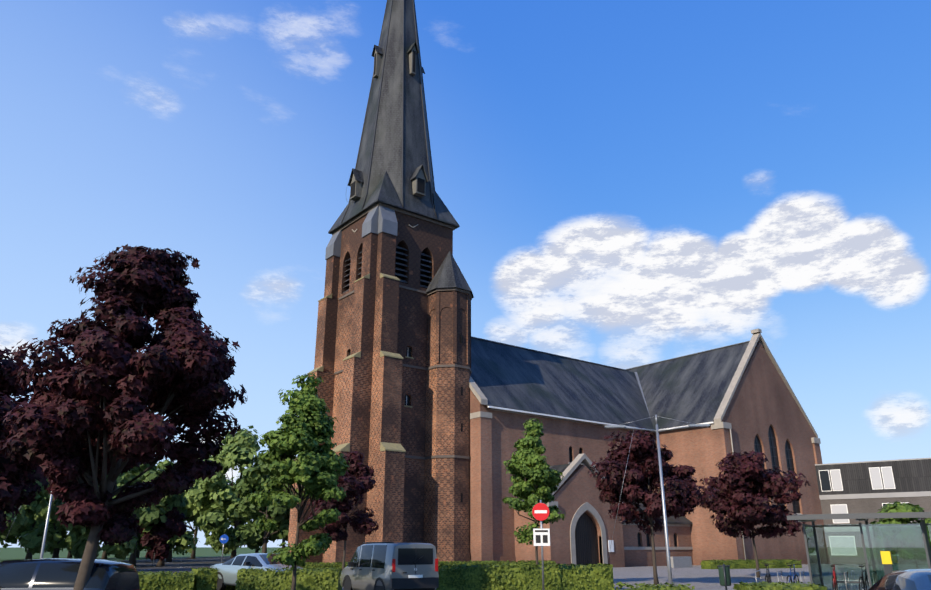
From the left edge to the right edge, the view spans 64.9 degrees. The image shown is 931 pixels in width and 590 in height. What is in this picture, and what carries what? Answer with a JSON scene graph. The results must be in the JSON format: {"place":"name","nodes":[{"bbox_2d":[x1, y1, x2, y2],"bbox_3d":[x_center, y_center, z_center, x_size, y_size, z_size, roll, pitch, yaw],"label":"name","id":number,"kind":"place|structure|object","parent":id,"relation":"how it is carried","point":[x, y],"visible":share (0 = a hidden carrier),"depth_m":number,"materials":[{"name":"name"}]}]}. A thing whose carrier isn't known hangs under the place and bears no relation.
{"place":"outdoors","nodes":[
{"label":"outdoors","id":0,"kind":"place"},
{"bbox_2d":[0,547,281,561],"bbox_3d":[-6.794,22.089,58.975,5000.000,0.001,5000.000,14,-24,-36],"label":"ground","id":1,"kind":"structure","parent":0,"point":[11,553],"depth_m":196.86,"materials":[{"name":"grey plant"}]},
{"bbox_2d":[0,516,67,558],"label":"tree","id":2,"kind":"object","parent":1,"relation":"on","point":[14,539],"visible":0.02,"depth_m":76.20,"materials":[{"name":"green plant"}]},
{"bbox_2d":[42,522,104,557],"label":"tree","id":3,"kind":"object","parent":1,"relation":"on","point":[69,555],"depth_m":108.57,"materials":[{"name":"green plant"}]},
{"bbox_2d":[101,551,107,559],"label":"tree","id":4,"kind":"object","parent":1,"relation":"on","point":[104,555],"depth_m":89.14,"materials":[{"name":"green plant"}]},
{"bbox_2d":[136,463,157,557],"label":"tree","id":5,"kind":"object","parent":1,"relation":"on","point":[138,552],"visible":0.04,"depth_m":121.30,"materials":[{"name":"green plant"}]},
{"bbox_2d":[288,206,426,562],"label":"tower buttresses","id":6,"kind":"structure","parent":1,"relation":"on","point":[370,411],"depth_m":58.29,"materials":[{"name":"brown brick"}]},
{"bbox_2d":[328,0,459,235],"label":"spire","id":7,"kind":"structure","parent":6,"relation":"on","point":[385,185],"depth_m":68.83,"materials":[{"name":"stone"}]},
{"bbox_2d":[341,0,437,222],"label":"spire hips","id":8,"kind":"object","parent":7,"relation":"attached to","point":[402,113],"visible":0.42,"depth_m":70.80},
{"bbox_2d":[299,560,556,569],"bbox_3d":[-2.068,16.554,44.282,16.715,0.903,1.220,8,-20,-21],"label":"hedge","id":9,"kind":"object","parent":1,"relation":"on","point":[311,565],"depth_m":44.62,"materials":[{"name":"green plant"}]},
{"bbox_2d":[424,251,473,561],"bbox_3d":[-1.418,8.735,61.658,4.194,27.000,4.194,14,-24,-36],"label":"stair turret","id":10,"kind":"object","parent":1,"relation":"on","point":[447,456],"visible":0.96,"depth_m":59.73,"materials":[{"name":"brick"}]},
{"bbox_2d":[469,388,657,555],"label":"nave walls","id":11,"kind":"structure","parent":1,"relation":"on","point":[558,438],"depth_m":60.91,"materials":[{"name":"brown brick"}]},
{"bbox_2d":[469,376,487,404],"bbox_3d":[-3.440,6.758,67.049,0.700,8.950,16.100,14,-24,-36],"label":"gable coping","id":12,"kind":"object","parent":11,"relation":"on","point":[478,393],"visible":0.14,"depth_m":60.41,"materials":[{"name":"grey stone"}]},
{"bbox_2d":[470,411,515,561],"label":"buttress","id":13,"kind":"structure","parent":11,"relation":"attached to","point":[481,498],"depth_m":57.58,"materials":[{"name":"brown brick"}]},
{"bbox_2d":[471,336,653,431],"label":"roof","id":14,"kind":"structure","parent":11,"relation":"on","point":[504,376],"depth_m":70.71,"materials":[{"name":"grey tile"}]},
{"bbox_2d":[490,408,653,464],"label":"nave windows","id":15,"kind":"structure","parent":11,"relation":"attached to","point":[570,457],"depth_m":64.82,"materials":[{"name":"black glass"}]},
{"bbox_2d":[514,464,624,566],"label":"porch walls","id":16,"kind":"structure","parent":1,"relation":"on","point":[575,491],"depth_m":58.14,"materials":[{"name":"brown brick"}]},
{"bbox_2d":[512,463,580,504],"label":"porch roof","id":17,"kind":"structure","parent":16,"relation":"on","point":[562,468],"depth_m":61.12,"materials":[{"name":"grey tile"}]},
{"bbox_2d":[547,453,622,567],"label":"porch trim","id":18,"kind":"structure","parent":16,"relation":"attached to","point":[584,541],"depth_m":58.34,"materials":[{"name":"beige stone"}]},
{"bbox_2d":[622,525,692,566],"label":"annex walls","id":19,"kind":"structure","parent":1,"relation":"on","point":[635,558],"depth_m":63.50,"materials":[{"name":"brown brick"}]},
{"bbox_2d":[622,523,692,549],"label":"annex trim","id":20,"kind":"structure","parent":19,"relation":"attached to","point":[648,547],"depth_m":63.77,"materials":[{"name":"grey stone"}]},
{"bbox_2d":[654,342,827,554],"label":"transept walls","id":21,"kind":"structure","parent":1,"relation":"on","point":[762,400],"depth_m":70.48,"materials":[{"name":"brown brick"}]},
{"bbox_2d":[622,500,692,524],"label":"annex roof","id":22,"kind":"structure","parent":21,"relation":"attached to","point":[677,520],"depth_m":66.29,"materials":[{"name":"tile"}]},
{"bbox_2d":[625,341,749,431],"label":"roof","id":23,"kind":"structure","parent":21,"relation":"on","point":[691,388],"depth_m":75.51,"materials":[{"name":"grey tile"}]},
{"bbox_2d":[654,424,802,514],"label":"church windows","id":24,"kind":"structure","parent":21,"relation":"in","point":[774,457],"depth_m":71.60,"materials":[{"name":"black glass"}]},
{"bbox_2d":[692,329,830,564],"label":"gable trim","id":25,"kind":"structure","parent":21,"relation":"attached to","point":[723,444],"depth_m":67.25,"materials":[{"name":"grey stone"}]},
{"bbox_2d":[121,557,229,573],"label":"road asphalt","id":26,"kind":"structure","parent":0,"point":[175,564],"depth_m":73.81,"materials":[{"name":"grey asphalt"}]},
{"bbox_2d":[0,347,49,533],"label":"red maple tree","id":27,"kind":"object","parent":26,"relation":"on","point":[17,479],"visible":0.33,"depth_m":19.61,"materials":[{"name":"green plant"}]},
{"bbox_2d":[0,470,49,536],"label":"tree","id":28,"kind":"object","parent":26,"relation":"on","point":[19,522],"visible":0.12,"depth_m":47.95,"materials":[{"name":"green plant"}]},
{"bbox_2d":[1,491,52,558],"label":"pole","id":29,"kind":"object","parent":26,"relation":"on","point":[46,528],"visible":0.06,"depth_m":38.07,"materials":[{"name":"silver metal"}]},
{"bbox_2d":[18,469,99,557],"bbox_3d":[-36.112,19.124,65.779,9.341,10.081,7.638,14,-24,-36],"label":"tree","id":30,"kind":"object","parent":26,"relation":"on","point":[31,540],"visible":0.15,"depth_m":64.39,"materials":[{"name":"green plant"}]},
{"bbox_2d":[0,558,139,589],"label":"dark car","id":31,"kind":"object","parent":26,"relation":"on","point":[43,574],"visible":0.92,"depth_m":14.86,"materials":[{"name":"black paint"}]},
{"bbox_2d":[49,475,141,559],"bbox_3d":[-27.046,16.410,53.173,6.304,6.997,7.028,14,-24,-36],"label":"tree","id":32,"kind":"object","parent":26,"relation":"on","point":[124,550],"depth_m":52.22,"materials":[{"name":"green plant"}]},
{"bbox_2d":[0,244,247,589],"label":"red maple tree","id":33,"kind":"object","parent":26,"relation":"on","point":[85,418],"visible":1,"depth_m":15.19,"materials":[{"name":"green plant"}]},
{"bbox_2d":[117,463,188,565],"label":"tree","id":34,"kind":"object","parent":26,"relation":"on","point":[147,516],"visible":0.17,"depth_m":66.77,"materials":[{"name":"green plant"}]},
{"bbox_2d":[140,504,186,566],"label":"tree","id":35,"kind":"object","parent":26,"relation":"on","point":[170,527],"visible":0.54,"depth_m":65.93,"materials":[{"name":"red plant"}]},
{"bbox_2d":[137,571,194,589],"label":"hedge","id":36,"kind":"object","parent":26,"relation":"on","point":[167,580],"visible":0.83,"depth_m":28.45,"materials":[{"name":"green plant"}]},
{"bbox_2d":[142,459,213,561],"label":"tree","id":37,"kind":"object","parent":26,"relation":"on","point":[177,544],"visible":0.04,"depth_m":88.28,"materials":[{"name":"green plant"}]},
{"bbox_2d":[183,454,234,558],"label":"tree","id":38,"kind":"object","parent":26,"relation":"on","point":[196,526],"depth_m":111.01,"materials":[{"name":"green plant"}]},
{"bbox_2d":[191,567,235,589],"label":"hedge","id":39,"kind":"object","parent":26,"relation":"on","point":[206,578],"visible":0.5,"depth_m":29.50,"materials":[{"name":"green plant"}]},
{"bbox_2d":[220,534,228,562],"bbox_3d":[-18.433,19.532,55.541,0.652,2.600,0.100,6,-20,-17],"label":"blue arrow sign","id":40,"kind":"object","parent":26,"relation":"on","point":[224,538],"visible":0.94,"depth_m":55.79,"materials":[{"name":"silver metal"}]},
{"bbox_2d":[184,425,271,558],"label":"tree","id":41,"kind":"object","parent":26,"relation":"on","point":[241,449],"visible":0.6,"depth_m":81.80,"materials":[{"name":"green plant"}]},
{"bbox_2d":[229,475,281,552],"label":"tree","id":42,"kind":"object","parent":26,"relation":"on","point":[243,523],"depth_m":121.33,"materials":[{"name":"green plant"}]},
{"bbox_2d":[210,553,302,589],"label":"silver sedan","id":43,"kind":"object","parent":26,"relation":"on","point":[228,571],"visible":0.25,"depth_m":29.20,"materials":[{"name":"grey paint"}]},
{"bbox_2d":[232,459,291,552],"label":"tree","id":44,"kind":"object","parent":26,"relation":"on","point":[251,536],"visible":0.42,"depth_m":73.09,"materials":[{"name":"green plant"}]},
{"bbox_2d":[244,514,284,548],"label":"tree","id":45,"kind":"object","parent":26,"relation":"on","point":[254,521],"depth_m":100.54,"materials":[{"name":"green plant"}]},
{"bbox_2d":[235,567,342,589],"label":"hedge","id":46,"kind":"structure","parent":26,"relation":"on","point":[318,578],"depth_m":27.45,"materials":[{"name":"green plant"}]},
{"bbox_2d":[245,373,349,589],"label":"young green tree","id":47,"kind":"object","parent":26,"relation":"on","point":[305,430],"visible":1,"depth_m":22.09,"materials":[{"name":"green plant"}]},
{"bbox_2d":[340,542,438,589],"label":"van","id":48,"kind":"object","parent":26,"relation":"on","point":[392,566],"visible":1,"depth_m":23.96,"materials":[{"name":"grey paint"}]},
{"bbox_2d":[532,500,549,589],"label":"no entry sign","id":49,"kind":"object","parent":26,"relation":"on","point":[540,513],"visible":1,"depth_m":26.96,"materials":[{"name":"red metal"}]},
{"bbox_2d":[615,581,694,589],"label":"shrub","id":50,"kind":"object","parent":26,"relation":"on","point":[620,584],"visible":1,"depth_m":18.59,"materials":[{"name":"green plant"}]},
{"bbox_2d":[717,564,730,589],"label":"litter bin","id":51,"kind":"object","parent":26,"relation":"on","point":[724,575],"visible":1,"depth_m":26.51,"materials":[{"name":"green metal"}]},
{"bbox_2d":[733,581,827,589],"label":"shrub","id":52,"kind":"object","parent":26,"relation":"on","point":[762,585],"visible":1,"depth_m":19.07,"materials":[{"name":"green plant"}]},
{"bbox_2d":[859,564,868,589],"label":"bicycle","id":53,"kind":"object","parent":26,"relation":"on","point":[862,580],"visible":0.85,"depth_m":26.22,"materials":[{"name":"black metal"}]},
{"bbox_2d":[880,551,892,574],"bbox_3d":[13.906,9.218,23.973,0.285,1.550,0.240,-12,-22,31],"label":"charging post","id":54,"kind":"object","parent":26,"relation":"on","point":[886,558],"visible":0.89,"depth_m":24.03,"materials":[{"name":"yellow metal"}]},
{"bbox_2d":[868,569,930,589],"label":"dark car","id":55,"kind":"object","parent":26,"relation":"on","point":[914,579],"visible":1,"depth_m":8.52,"materials":[{"name":"black paint"}]},
{"bbox_2d":[331,211,452,541],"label":"tower","id":56,"kind":"structure","parent":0,"point":[434,241],"depth_m":62.63,"materials":[{"name":"brown brick"}]},
{"bbox_2d":[343,243,431,407],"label":"louvered windows","id":57,"kind":"structure","parent":56,"relation":"in","point":[400,264],"depth_m":64.24,"materials":[{"name":"grey wood"}]},
{"bbox_2d":[0,0,930,547],"label":"sky","id":58,"kind":"structure","parent":0,"point":[626,184],"materials":[{"name":"blue"}]},
{"bbox_2d":[117,556,927,589],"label":"pavement","id":59,"kind":"structure","parent":0,"point":[697,577],"depth_m":42.31,"materials":[{"name":"grey concrete"}]},
{"bbox_2d":[304,450,379,568],"bbox_3d":[-6.288,11.309,37.676,3.871,6.537,4.446,7,-20,-19],"label":"red tree","id":60,"kind":"object","parent":59,"relation":"on","point":[356,482],"visible":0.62,"depth_m":37.14,"materials":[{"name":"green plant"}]},
{"bbox_2d":[436,563,614,589],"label":"hedge","id":61,"kind":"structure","parent":59,"relation":"on","point":[558,576],"depth_m":27.24,"materials":[{"name":"green plant"}]},
{"bbox_2d":[502,418,565,564],"bbox_3d":[2.964,9.055,32.262,2.692,7.265,3.205,0,-19,0],"label":"young green tree","id":62,"kind":"object","parent":59,"relation":"on","point":[529,469],"visible":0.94,"depth_m":31.90,"materials":[{"name":"green plant"}]},
{"bbox_2d":[588,427,718,584],"bbox_3d":[8.201,9.488,32.888,5.320,6.854,5.061,-1,-19,2],"label":"red tree","id":63,"kind":"object","parent":59,"relation":"on","point":[641,480],"visible":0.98,"depth_m":32.45,"materials":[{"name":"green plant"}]},
{"bbox_2d":[605,415,709,585],"bbox_3d":[7.562,7.982,28.287,4.256,6.700,0.426,-2,-20,5],"label":"street lamp","id":64,"kind":"object","parent":59,"relation":"on","point":[670,579],"visible":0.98,"depth_m":28.51,"materials":[{"name":"silver metal"}]},
{"bbox_2d":[670,556,691,567],"bbox_3d":[17.128,21.435,58.535,2.400,0.950,0.600,14,-24,-36],"label":"utility box","id":65,"kind":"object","parent":59,"relation":"on","point":[682,562],"depth_m":58.25,"materials":[{"name":"grey metal"}]},
{"bbox_2d":[700,559,801,568],"bbox_3d":[22.040,20.717,56.205,8.947,0.805,1.218,7,-20,-21],"label":"hedge","id":66,"kind":"object","parent":59,"relation":"on","point":[741,564],"depth_m":55.59,"materials":[{"name":"green plant"}]},
{"bbox_2d":[695,450,810,577],"bbox_3d":[15.924,12.100,40.546,6.313,6.904,6.102,14,-24,-36],"label":"red tree","id":67,"kind":"object","parent":59,"relation":"on","point":[747,486],"visible":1,"depth_m":39.83,"materials":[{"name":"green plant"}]},
{"bbox_2d":[763,563,770,582],"bbox_3d":[11.594,10.870,28.031,0.542,1.113,1.770,-6,-19,28],"label":"bicycle","id":68,"kind":"object","parent":59,"relation":"on","point":[768,577],"visible":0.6,"depth_m":27.99,"materials":[{"name":"black metal"}]},
{"bbox_2d":[786,563,800,583],"bbox_3d":[12.334,10.713,27.575,0.542,1.113,1.770,-9,-21,36],"label":"bicycle","id":69,"kind":"object","parent":59,"relation":"on","point":[794,577],"visible":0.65,"depth_m":27.68,"materials":[{"name":"blue metal"}]},
{"bbox_2d":[755,570,875,589],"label":"bicycle racks","id":70,"kind":"object","parent":59,"relation":"on","point":[804,577],"visible":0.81,"depth_m":27.29,"materials":[{"name":"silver metal"}]},
{"bbox_2d":[826,563,841,589],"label":"bicycle","id":71,"kind":"object","parent":59,"relation":"on","point":[834,583],"visible":1,"depth_m":26.92,"materials":[{"name":"red"}]},
{"bbox_2d":[787,512,930,589],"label":"glass shelter","id":72,"kind":"object","parent":59,"relation":"on","point":[815,567],"visible":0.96,"depth_m":26.85,"materials":[{"name":"grey"}]},
{"bbox_2d":[815,458,930,564],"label":"apartment block","id":73,"kind":"structure","parent":59,"relation":"on","point":[861,487],"depth_m":71.82,"materials":[{"name":"concrete"}]},
{"bbox_2d":[869,501,930,567],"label":"green tree","id":74,"kind":"object","parent":59,"relation":"on","point":[895,506],"visible":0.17,"depth_m":36.64,"materials":[{"name":"green plant"}]}
]}

